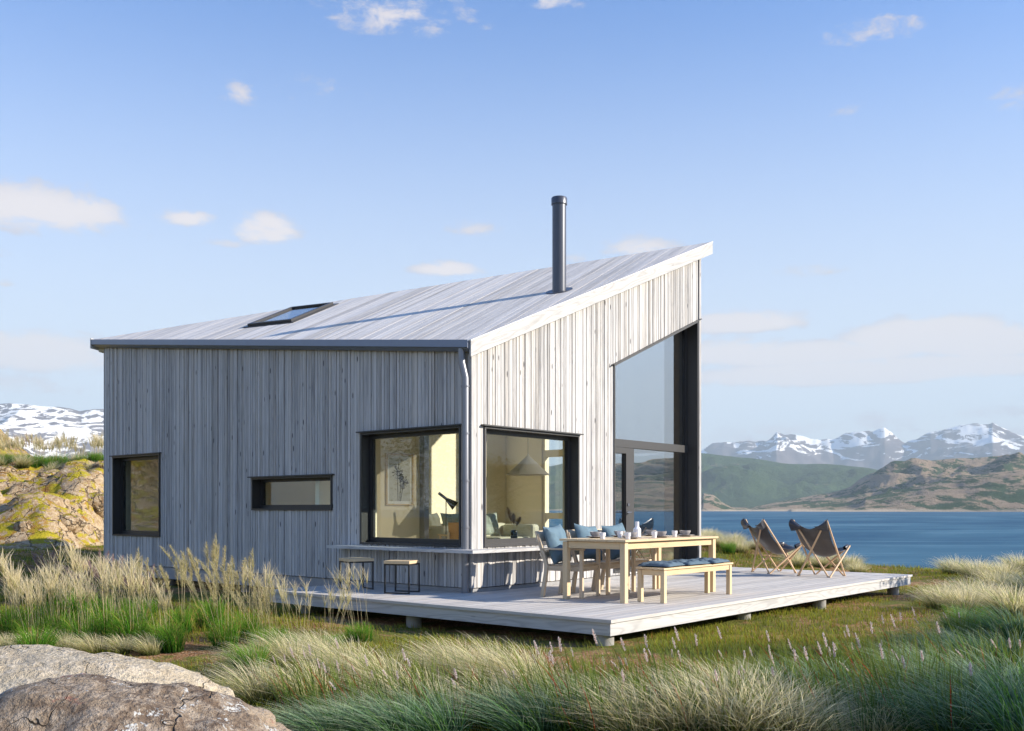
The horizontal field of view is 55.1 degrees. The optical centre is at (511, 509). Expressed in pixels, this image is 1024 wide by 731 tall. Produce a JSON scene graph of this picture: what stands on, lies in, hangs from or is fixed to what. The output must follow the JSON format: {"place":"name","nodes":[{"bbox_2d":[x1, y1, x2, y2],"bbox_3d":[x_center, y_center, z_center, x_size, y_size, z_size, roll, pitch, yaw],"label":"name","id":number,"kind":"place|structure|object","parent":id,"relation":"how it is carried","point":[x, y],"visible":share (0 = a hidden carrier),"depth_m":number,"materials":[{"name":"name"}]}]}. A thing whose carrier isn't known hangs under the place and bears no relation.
{"place":"outdoors","nodes":[
{"label":"outdoors","id":0,"kind":"place"},
{"bbox_2d":[0,429,103,551],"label":"rocky slope","id":1,"kind":"structure","parent":0,"point":[75,482],"depth_m":27.60,"materials":[{"name":"stone"}]},
{"bbox_2d":[7,491,69,508],"bbox_3d":[-12.976,0.057,26.894,1.559,1.090,1.322,0,0,-29],"label":"boulder","id":2,"kind":"object","parent":1,"relation":"on","point":[60,500],"visible":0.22,"depth_m":26.71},
{"bbox_2d":[0,403,103,459],"bbox_3d":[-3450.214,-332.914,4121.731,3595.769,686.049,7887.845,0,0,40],"label":"snowy mountains","id":3,"kind":"structure","parent":0,"point":[47,422],"depth_m":5636.72,"materials":[{"name":"snow"}]},
{"bbox_2d":[0,543,1023,730],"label":"ground","id":4,"kind":"structure","parent":0,"point":[192,649],"depth_m":11.80,"materials":[{"name":"plant"}]},
{"bbox_2d":[0,548,40,642],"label":"plume grass clump","id":5,"kind":"object","parent":4,"relation":"on","point":[5,617],"visible":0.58,"depth_m":10.08,"materials":[{"name":"beige plant"}]},
{"bbox_2d":[4,575,56,638],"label":"plume grass clump","id":6,"kind":"object","parent":4,"relation":"on","point":[37,620],"visible":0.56,"depth_m":9.94,"materials":[{"name":"beige plant"}]},
{"bbox_2d":[10,624,74,645],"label":"leafy clump","id":7,"kind":"object","parent":4,"relation":"on","point":[45,640],"visible":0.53,"depth_m":9.32,"materials":[{"name":"green plant"}]},
{"bbox_2d":[28,564,80,638],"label":"plume grass clump","id":8,"kind":"object","parent":4,"relation":"on","point":[50,575],"visible":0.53,"depth_m":10.25,"materials":[{"name":"beige plant"}]},
{"bbox_2d":[39,539,100,622],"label":"plume grass clump","id":9,"kind":"object","parent":4,"relation":"on","point":[69,604],"visible":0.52,"depth_m":12.09,"materials":[{"name":"beige plant"}]},
{"bbox_2d":[56,630,105,653],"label":"feather grass tuft","id":10,"kind":"object","parent":4,"relation":"on","point":[89,645],"visible":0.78,"depth_m":9.55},
{"bbox_2d":[53,569,108,648],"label":"plume grass clump","id":11,"kind":"object","parent":4,"relation":"on","point":[84,625],"visible":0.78,"depth_m":9.93,"materials":[{"name":"beige plant"}]},
{"bbox_2d":[72,552,135,641],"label":"plume grass clump","id":12,"kind":"object","parent":4,"relation":"on","point":[103,572],"visible":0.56,"depth_m":10.46,"materials":[{"name":"beige plant"}]},
{"bbox_2d":[0,645,234,696],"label":"boulder","id":13,"kind":"object","parent":4,"relation":"on","point":[23,664],"visible":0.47,"depth_m":5.88,"materials":[{"name":"stone"}]},
{"bbox_2d":[91,549,155,625],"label":"plume grass clump","id":14,"kind":"object","parent":4,"relation":"on","point":[123,584],"visible":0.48,"depth_m":11.40,"materials":[{"name":"beige plant"}]},
{"bbox_2d":[98,555,159,650],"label":"plume grass clump","id":15,"kind":"object","parent":4,"relation":"on","point":[130,628],"visible":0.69,"depth_m":9.90,"materials":[{"name":"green plant"}]},
{"bbox_2d":[118,630,169,655],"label":"feather grass tuft","id":16,"kind":"object","parent":4,"relation":"on","point":[149,648],"visible":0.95,"depth_m":9.55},
{"bbox_2d":[0,673,290,730],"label":"boulder","id":17,"kind":"object","parent":4,"relation":"on","point":[84,702],"visible":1,"depth_m":4.49,"materials":[{"name":"stone"}]},
{"bbox_2d":[134,580,180,643],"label":"plume grass clump","id":18,"kind":"object","parent":4,"relation":"on","point":[159,596],"visible":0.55,"depth_m":9.95,"materials":[{"name":"beige plant"}]},
{"bbox_2d":[135,551,196,634],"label":"plume grass clump","id":19,"kind":"object","parent":4,"relation":"on","point":[188,618],"visible":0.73,"depth_m":10.99,"materials":[{"name":"beige plant"}]},
{"bbox_2d":[144,621,192,653],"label":"leafy clump","id":20,"kind":"object","parent":4,"relation":"on","point":[175,643],"visible":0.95,"depth_m":9.72,"materials":[{"name":"green plant"}]},
{"bbox_2d":[159,534,235,630],"bbox_3d":[-3.664,0.853,11.483,0.938,1.165,0.740,0,0,16],"label":"plume grass clump","id":21,"kind":"object","parent":4,"relation":"on","point":[199,619],"visible":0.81,"depth_m":11.38,"materials":[{"name":"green plant"}]},
{"bbox_2d":[178,560,242,650],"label":"plume grass clump","id":22,"kind":"object","parent":4,"relation":"on","point":[218,640],"visible":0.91,"depth_m":9.89,"materials":[{"name":"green plant"}]},
{"bbox_2d":[195,551,264,641],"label":"plume grass clump","id":23,"kind":"object","parent":4,"relation":"on","point":[205,569],"visible":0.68,"depth_m":10.45,"materials":[{"name":"beige plant"}]},
{"bbox_2d":[190,654,288,706],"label":"feather grass tuft","id":24,"kind":"object","parent":4,"relation":"on","point":[243,694],"visible":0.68,"depth_m":7.14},
{"bbox_2d":[217,640,276,677],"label":"leafy clump","id":25,"kind":"object","parent":4,"relation":"on","point":[260,654],"visible":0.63,"depth_m":8.28,"materials":[{"name":"green plant"}]},
{"bbox_2d":[227,580,283,652],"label":"plume grass clump","id":26,"kind":"object","parent":4,"relation":"on","point":[264,592],"visible":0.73,"depth_m":9.62,"materials":[{"name":"beige plant"}]},
{"bbox_2d":[238,559,288,641],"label":"clump","id":27,"kind":"object","parent":4,"relation":"on","point":[268,581],"visible":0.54,"depth_m":10.41,"materials":[{"name":"beige plant"}]},
{"bbox_2d":[221,627,312,667],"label":"feather grass tuft","id":28,"kind":"object","parent":4,"relation":"on","point":[279,646],"visible":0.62,"depth_m":8.79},
{"bbox_2d":[213,652,344,707],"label":"feather grass tuft","id":29,"kind":"object","parent":4,"relation":"on","point":[289,677],"visible":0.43,"depth_m":7.16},
{"bbox_2d":[273,577,314,649],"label":"clump","id":30,"kind":"object","parent":4,"relation":"on","point":[294,594],"visible":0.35,"depth_m":9.69,"materials":[{"name":"beige plant"}]},
{"bbox_2d":[254,638,356,722],"bbox_3d":[-1.429,1.168,6.706,0.691,0.564,0.758,0,0,33],"label":"grass tuft","id":31,"kind":"object","parent":4,"relation":"on","point":[291,693],"visible":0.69,"depth_m":6.71,"materials":[{"name":"green plant"}]},
{"bbox_2d":[252,690,366,730],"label":"blue grass tuft","id":32,"kind":"object","parent":4,"relation":"on","point":[302,727],"visible":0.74,"depth_m":5.76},
{"bbox_2d":[258,627,379,679],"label":"feather grass tuft","id":33,"kind":"object","parent":4,"relation":"on","point":[322,652],"visible":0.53,"depth_m":8.29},
{"bbox_2d":[269,690,383,730],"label":"blue grass tuft","id":34,"kind":"object","parent":4,"relation":"on","point":[320,711],"visible":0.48,"depth_m":5.86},
{"bbox_2d":[283,654,384,730],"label":"grass clump","id":35,"kind":"object","parent":4,"relation":"on","point":[315,698],"visible":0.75,"depth_m":6.25,"materials":[{"name":"green plant"}]},
{"bbox_2d":[302,657,390,713],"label":"reed clump","id":36,"kind":"object","parent":4,"relation":"on","point":[318,665],"visible":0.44,"depth_m":6.55,"materials":[{"name":"green plant"}]},
{"bbox_2d":[325,563,373,641],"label":"clump","id":37,"kind":"object","parent":4,"relation":"on","point":[365,632],"visible":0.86,"depth_m":10.48,"materials":[{"name":"beige plant"}]},
{"bbox_2d":[306,642,410,691],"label":"feather grass tuft","id":38,"kind":"object","parent":4,"relation":"on","point":[368,661],"visible":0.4,"depth_m":7.70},
{"bbox_2d":[286,686,434,730],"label":"blue grass tuft","id":39,"kind":"object","parent":4,"relation":"on","point":[369,726],"visible":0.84,"depth_m":5.74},
{"bbox_2d":[329,657,430,716],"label":"reed clump","id":40,"kind":"object","parent":4,"relation":"on","point":[398,677],"visible":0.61,"depth_m":6.26,"materials":[{"name":"green plant"}]},
{"bbox_2d":[301,655,463,720],"bbox_3d":[-0.857,1.210,6.602,1.106,0.480,1.136,0,0,-9],"label":"feather grass tuft","id":41,"kind":"object","parent":4,"relation":"on","point":[396,685],"visible":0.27,"depth_m":6.58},
{"bbox_2d":[348,645,442,715],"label":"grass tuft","id":42,"kind":"object","parent":4,"relation":"on","point":[370,669],"visible":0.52,"depth_m":6.73,"materials":[{"name":"green plant"}]},
{"bbox_2d":[90,195,712,592],"bbox_3d":[-2.343,-1.511,18.601,10.470,6.822,6.674,0,0,40],"label":"cabin","id":43,"kind":"object","parent":4,"relation":"on","point":[272,437],"visible":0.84,"depth_m":15.91,"materials":[{"name":"grey wood"}]},
{"bbox_2d":[109,452,161,536],"bbox_3d":[-7.075,-0.264,18.753,1.845,1.572,0.355,0,0,40],"label":"window","id":44,"kind":"structure","parent":43,"relation":"in","point":[119,462],"depth_m":19.22,"materials":[{"name":"metal"}]},
{"bbox_2d":[247,474,334,509],"bbox_3d":[-3.438,-0.256,15.670,2.170,0.567,0.355,0,0,40],"label":"window","id":45,"kind":"structure","parent":43,"relation":"in","point":[259,484],"depth_m":15.89,"materials":[{"name":"metal"}]},
{"bbox_2d":[385,453,413,504],"bbox_3d":[-1.922,-0.510,16.806,0.030,0.880,0.630,0,0,40],"label":"picture","id":46,"kind":"object","parent":43,"relation":"attached to","point":[399,479],"visible":1,"depth_m":16.80,"materials":[{"name":"white paper"}]},
{"bbox_2d":[356,424,461,546],"bbox_3d":[-1.377,-0.311,13.922,2.135,1.667,0.355,0,0,40],"label":"window","id":47,"kind":"structure","parent":43,"relation":"in","point":[368,439],"depth_m":14.45,"materials":[{"name":"metal"}]},
{"bbox_2d":[429,523,538,538],"bbox_3d":[-0.717,0.600,18.655,1.040,0.660,2.740,0,0,40],"label":"sofa","id":48,"kind":"object","parent":43,"relation":"on","point":[526,530],"visible":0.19,"depth_m":19.24,"materials":[{"name":"beige fabric"}]},
{"bbox_2d":[507,454,549,475],"bbox_3d":[0.274,-2.121,16.793,0.750,3.062,0.750,0,0,40],"label":"pendant lamp","id":49,"kind":"object","parent":43,"relation":"hanging from","point":[527,465],"visible":0.95,"depth_m":16.61,"materials":[{"name":"beige"}]},
{"bbox_2d":[481,424,583,546],"bbox_3d":[0.224,-0.311,14.141,0.355,1.667,2.260,0,0,40],"label":"window","id":50,"kind":"structure","parent":43,"relation":"in","point":[571,441],"depth_m":14.85,"materials":[{"name":"grey paint"}]},
{"bbox_2d":[543,340,665,560],"bbox_3d":[1.761,-1.120,18.857,2.900,4.140,0.120,0,0,40],"label":"window","id":51,"kind":"structure","parent":43,"relation":"in","point":[547,453],"depth_m":19.53,"materials":[{"name":"white wood"}]},
{"bbox_2d":[615,447,631,568],"bbox_3d":[1.749,-0.027,16.027,0.161,1.975,0.611,0,0,40],"label":"door","id":52,"kind":"structure","parent":43,"relation":"in","point":[625,452],"depth_m":16.20,"materials":[{"name":"grey paint"}]},
{"bbox_2d":[611,318,701,572],"bbox_3d":[2.372,-1.204,16.693,0.380,4.452,2.770,0,0,40],"label":"window","id":53,"kind":"structure","parent":43,"relation":"in","point":[689,448],"depth_m":17.64,"materials":[{"name":"grey paint"}]},
{"bbox_2d":[321,679,490,730],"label":"blue grass tuft","id":54,"kind":"object","parent":4,"relation":"on","point":[441,725],"visible":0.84,"depth_m":5.82,"materials":[{"name":"plant"}]},
{"bbox_2d":[367,631,483,686],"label":"feather grass tuft","id":55,"kind":"object","parent":4,"relation":"on","point":[430,661],"visible":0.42,"depth_m":8.01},
{"bbox_2d":[375,648,500,730],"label":"grass clump","id":56,"kind":"object","parent":4,"relation":"on","point":[470,689],"visible":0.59,"depth_m":6.20,"materials":[{"name":"green plant"}]},
{"bbox_2d":[398,665,521,727],"bbox_3d":[-0.348,1.225,6.404,1.032,0.410,1.050,0,0,-43],"label":"feather grass tuft","id":57,"kind":"object","parent":4,"relation":"on","point":[459,686],"visible":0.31,"depth_m":6.40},
{"bbox_2d":[407,633,522,688],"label":"feather grass tuft","id":58,"kind":"object","parent":4,"relation":"on","point":[474,659],"visible":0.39,"depth_m":7.84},
{"bbox_2d":[391,670,577,730],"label":"blue grass tuft","id":59,"kind":"object","parent":4,"relation":"on","point":[508,723],"visible":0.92,"depth_m":5.85,"materials":[{"name":"plant"}]},
{"bbox_2d":[431,638,561,694],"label":"feather grass tuft","id":60,"kind":"object","parent":4,"relation":"on","point":[499,659],"visible":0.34,"depth_m":7.48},
{"bbox_2d":[448,660,545,730],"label":"reed clump","id":61,"kind":"object","parent":4,"relation":"on","point":[527,679],"visible":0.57,"depth_m":6.25,"materials":[{"name":"green plant"}]},
{"bbox_2d":[461,667,619,730],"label":"blue grass tuft","id":62,"kind":"object","parent":4,"relation":"on","point":[568,704],"visible":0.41,"depth_m":5.94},
{"bbox_2d":[492,629,622,730],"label":"reed clump","id":63,"kind":"object","parent":4,"relation":"on","point":[573,675],"visible":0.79,"depth_m":5.94,"materials":[{"name":"green plant"}]},
{"bbox_2d":[267,567,912,645],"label":"timber deck","id":64,"kind":"structure","parent":4,"relation":"on","point":[603,615],"depth_m":12.24,"materials":[{"name":"wood"}]},
{"bbox_2d":[384,559,419,593],"bbox_3d":[-1.461,0.893,13.046,0.370,0.434,0.370,0,0,17],"label":"bar stool","id":65,"kind":"object","parent":64,"relation":"on","point":[402,562],"visible":1,"depth_m":12.92,"materials":[{"name":"brown wood"}]},
{"bbox_2d":[535,531,599,598],"bbox_3d":[0.710,0.694,12.576,0.714,0.838,0.580,0,0,29],"label":"armchair","id":66,"kind":"object","parent":64,"relation":"on","point":[581,567],"visible":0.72,"depth_m":12.43,"materials":[{"name":"brown wood"}]},
{"bbox_2d":[543,524,571,564],"bbox_3d":[0.589,0.447,12.643,0.188,0.510,0.510,-19,-6,27],"label":"pillow","id":67,"kind":"object","parent":66,"relation":"on","point":[553,535],"visible":0.75,"depth_m":12.47,"materials":[{"name":"blue fabric"}]},
{"bbox_2d":[566,530,629,594],"bbox_3d":[1.145,0.694,13.138,0.714,0.838,0.580,0,0,37],"label":"armchair","id":68,"kind":"object","parent":64,"relation":"on","point":[607,564],"visible":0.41,"depth_m":13.03,"materials":[{"name":"brown wood"}]},
{"bbox_2d":[597,529,656,591],"bbox_3d":[1.574,0.694,13.660,0.714,0.838,0.580,0,0,41],"label":"armchair","id":69,"kind":"object","parent":64,"relation":"on","point":[634,562],"visible":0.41,"depth_m":13.55,"materials":[{"name":"brown wood"}]},
{"bbox_2d":[559,535,718,603],"bbox_3d":[1.686,0.736,12.691,0.976,0.748,2.250,0,0,40],"label":"dining table","id":70,"kind":"object","parent":64,"relation":"on","point":[623,545],"visible":0.92,"depth_m":12.12,"materials":[{"name":"brown wood"}]},
{"bbox_2d":[636,562,732,603],"bbox_3d":[2.192,0.902,12.322,0.396,0.415,1.720,0,0,40],"label":"garden bench","id":71,"kind":"object","parent":64,"relation":"on","point":[663,573],"visible":0.83,"depth_m":11.82,"materials":[{"name":"brown wood"}]},
{"bbox_2d":[741,518,801,573],"bbox_3d":[4.570,0.636,17.238,0.846,0.968,0.690,0,0,-17],"label":"sling chair","id":72,"kind":"object","parent":64,"relation":"on","point":[762,534],"visible":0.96,"depth_m":17.09,"materials":[{"name":"fabric"}]},
{"bbox_2d":[789,519,850,577],"bbox_3d":[5.135,0.636,16.332,0.846,0.968,0.690,0,0,-44],"label":"sling chair","id":73,"kind":"object","parent":64,"relation":"on","point":[816,540],"visible":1,"depth_m":16.18,"materials":[{"name":"fabric"}]},
{"bbox_2d":[528,650,657,730],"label":"reed clump","id":74,"kind":"object","parent":4,"relation":"on","point":[587,722],"visible":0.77,"depth_m":5.82,"materials":[{"name":"green plant"}]},
{"bbox_2d":[508,665,677,730],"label":"feather grass tuft","id":75,"kind":"object","parent":4,"relation":"on","point":[614,724],"visible":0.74,"depth_m":5.82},
{"bbox_2d":[546,668,726,730],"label":"feather grass tuft","id":76,"kind":"object","parent":4,"relation":"on","point":[678,727],"visible":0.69,"depth_m":5.80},
{"bbox_2d":[577,627,698,716],"bbox_3d":[0.809,1.090,6.324,0.800,0.653,0.878,0,0,43],"label":"reed clump","id":77,"kind":"object","parent":4,"relation":"on","point":[645,641],"visible":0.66,"depth_m":6.31,"materials":[{"name":"green plant"}]},
{"bbox_2d":[616,648,746,730],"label":"reed clump","id":78,"kind":"object","parent":4,"relation":"on","point":[731,685],"visible":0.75,"depth_m":5.88,"materials":[{"name":"green plant"}]},
{"bbox_2d":[604,656,838,730],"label":"feather grass tuft","id":79,"kind":"object","parent":4,"relation":"on","point":[707,703],"visible":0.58,"depth_m":5.83,"materials":[{"name":"plant"}]},
{"bbox_2d":[650,661,846,730],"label":"feather grass tuft","id":80,"kind":"object","parent":4,"relation":"on","point":[735,725],"visible":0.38,"depth_m":5.81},
{"bbox_2d":[695,649,811,730],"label":"reed clump","id":81,"kind":"object","parent":4,"relation":"on","point":[772,672],"visible":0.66,"depth_m":6.04,"materials":[{"name":"green plant"}]},
{"bbox_2d":[665,673,848,730],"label":"feather grass tuft","id":82,"kind":"object","parent":4,"relation":"on","point":[782,716],"visible":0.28,"depth_m":5.80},
{"bbox_2d":[672,664,881,730],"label":"feather grass tuft","id":83,"kind":"object","parent":4,"relation":"on","point":[808,716],"visible":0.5,"depth_m":5.81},
{"bbox_2d":[715,645,859,693],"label":"blue grass tuft","id":84,"kind":"object","parent":4,"relation":"on","point":[801,661],"visible":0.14,"depth_m":6.92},
{"bbox_2d":[747,630,857,684],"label":"reed clump","id":85,"kind":"object","parent":4,"relation":"on","point":[768,639],"visible":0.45,"depth_m":7.20,"materials":[{"name":"green plant"}]},
{"bbox_2d":[758,686,879,730],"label":"feather grass tuft","id":86,"kind":"object","parent":4,"relation":"on","point":[832,726],"visible":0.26,"depth_m":5.86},
{"bbox_2d":[757,633,899,730],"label":"reed clump","id":87,"kind":"object","parent":4,"relation":"on","point":[854,688],"visible":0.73,"depth_m":5.95,"materials":[{"name":"green plant"}]},
{"bbox_2d":[793,632,939,719],"bbox_3d":[2.356,1.143,6.463,0.942,0.671,0.950,0,0,22],"label":"reed clump","id":88,"kind":"object","parent":4,"relation":"on","point":[852,675],"visible":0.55,"depth_m":6.41,"materials":[{"name":"green plant"}]},
{"bbox_2d":[811,614,925,695],"bbox_3d":[2.586,1.118,7.207,0.828,0.675,0.908,0,0,33],"label":"reed clump","id":89,"kind":"object","parent":4,"relation":"on","point":[848,631],"visible":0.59,"depth_m":7.23,"materials":[{"name":"green plant"}]},
{"bbox_2d":[822,689,934,730],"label":"feather grass tuft","id":90,"kind":"object","parent":4,"relation":"on","point":[882,725],"visible":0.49,"depth_m":5.90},
{"bbox_2d":[857,608,940,667],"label":"reed clump","id":91,"kind":"object","parent":4,"relation":"on","point":[900,618],"visible":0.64,"depth_m":8.37,"materials":[{"name":"green plant"}]},
{"bbox_2d":[802,669,999,730],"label":"blue grass tuft","id":92,"kind":"object","parent":4,"relation":"on","point":[924,728],"visible":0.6,"depth_m":5.87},
{"bbox_2d":[835,634,967,710],"bbox_3d":[2.613,1.166,6.644,0.874,0.621,0.861,0,0,42],"label":"reed clump","id":93,"kind":"object","parent":4,"relation":"on","point":[921,656],"visible":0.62,"depth_m":6.62,"materials":[{"name":"green plant"}]},
{"bbox_2d":[836,640,1002,730],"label":"reed clump","id":94,"kind":"object","parent":4,"relation":"on","point":[970,666],"visible":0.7,"depth_m":5.91,"materials":[{"name":"green plant"}]},
{"bbox_2d":[824,657,1023,730],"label":"blue grass tuft","id":95,"kind":"object","parent":4,"relation":"on","point":[1003,721],"visible":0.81,"depth_m":5.79,"materials":[{"name":"plant"}]},
{"bbox_2d":[893,581,973,609],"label":"feather grass tuft","id":96,"kind":"object","parent":4,"relation":"on","point":[928,602],"visible":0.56,"depth_m":13.79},
{"bbox_2d":[844,643,1023,716],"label":"blue grass tuft","id":97,"kind":"object","parent":4,"relation":"on","point":[984,673],"visible":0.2,"depth_m":6.65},
{"bbox_2d":[873,624,1011,673],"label":"blue grass tuft","id":98,"kind":"object","parent":4,"relation":"on","point":[952,640],"visible":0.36,"depth_m":8.32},
{"bbox_2d":[915,581,995,611],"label":"feather grass tuft","id":99,"kind":"object","parent":4,"relation":"on","point":[961,599],"visible":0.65,"depth_m":13.31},
{"bbox_2d":[905,645,1023,708],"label":"blue grass tuft","id":100,"kind":"object","parent":4,"relation":"on","point":[1012,667],"visible":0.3,"depth_m":6.79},
{"bbox_2d":[905,621,1023,697],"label":"reed clump","id":101,"kind":"object","parent":4,"relation":"on","point":[1009,643],"visible":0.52,"depth_m":7.34,"materials":[{"name":"green plant"}]},
{"bbox_2d":[920,597,1023,642],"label":"blue grass tuft","id":102,"kind":"object","parent":4,"relation":"on","point":[1003,625],"visible":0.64,"depth_m":10.23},
{"bbox_2d":[925,620,1023,669],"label":"blue grass tuft","id":103,"kind":"object","parent":4,"relation":"on","point":[1002,647],"visible":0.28,"depth_m":8.57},
{"bbox_2d":[957,580,1023,617],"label":"feather grass tuft","id":104,"kind":"object","parent":4,"relation":"on","point":[1007,602],"visible":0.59,"depth_m":12.95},
{"bbox_2d":[0,0,1023,465],"label":"sky","id":105,"kind":"structure","parent":0,"point":[853,170],"materials":[{"name":"blue"}]},
{"bbox_2d":[549,453,877,510],"bbox_3d":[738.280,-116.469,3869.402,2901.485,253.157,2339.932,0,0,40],"label":"forested hill","id":106,"kind":"structure","parent":0,"point":[732,481],"depth_m":3601.44,"materials":[{"name":"plant"}]},
{"bbox_2d":[549,511,1023,569],"bbox_3d":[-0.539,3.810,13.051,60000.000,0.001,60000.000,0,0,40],"label":"lake water","id":107,"kind":"structure","parent":0,"point":[908,539],"depth_m":176.97,"materials":[{"name":"liquid"}]},
{"bbox_2d":[634,452,1023,510],"bbox_3d":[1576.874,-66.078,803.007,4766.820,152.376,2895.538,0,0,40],"label":"heath hill","id":108,"kind":"structure","parent":0,"point":[893,477],"depth_m":2287.01,"materials":[{"name":"plant"}]},
{"bbox_2d":[648,423,1023,469],"bbox_3d":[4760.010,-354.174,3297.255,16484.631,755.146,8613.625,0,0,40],"label":"snowy mountains","id":109,"kind":"structure","parent":0,"point":[878,449],"depth_m":8228.73,"materials":[{"name":"snow"}]},
{"bbox_2d":[791,469,1023,511],"bbox_3d":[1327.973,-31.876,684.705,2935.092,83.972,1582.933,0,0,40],"label":"wooded headland","id":110,"kind":"structure","parent":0,"point":[997,492],"depth_m":1689.53,"materials":[{"name":"plant"}]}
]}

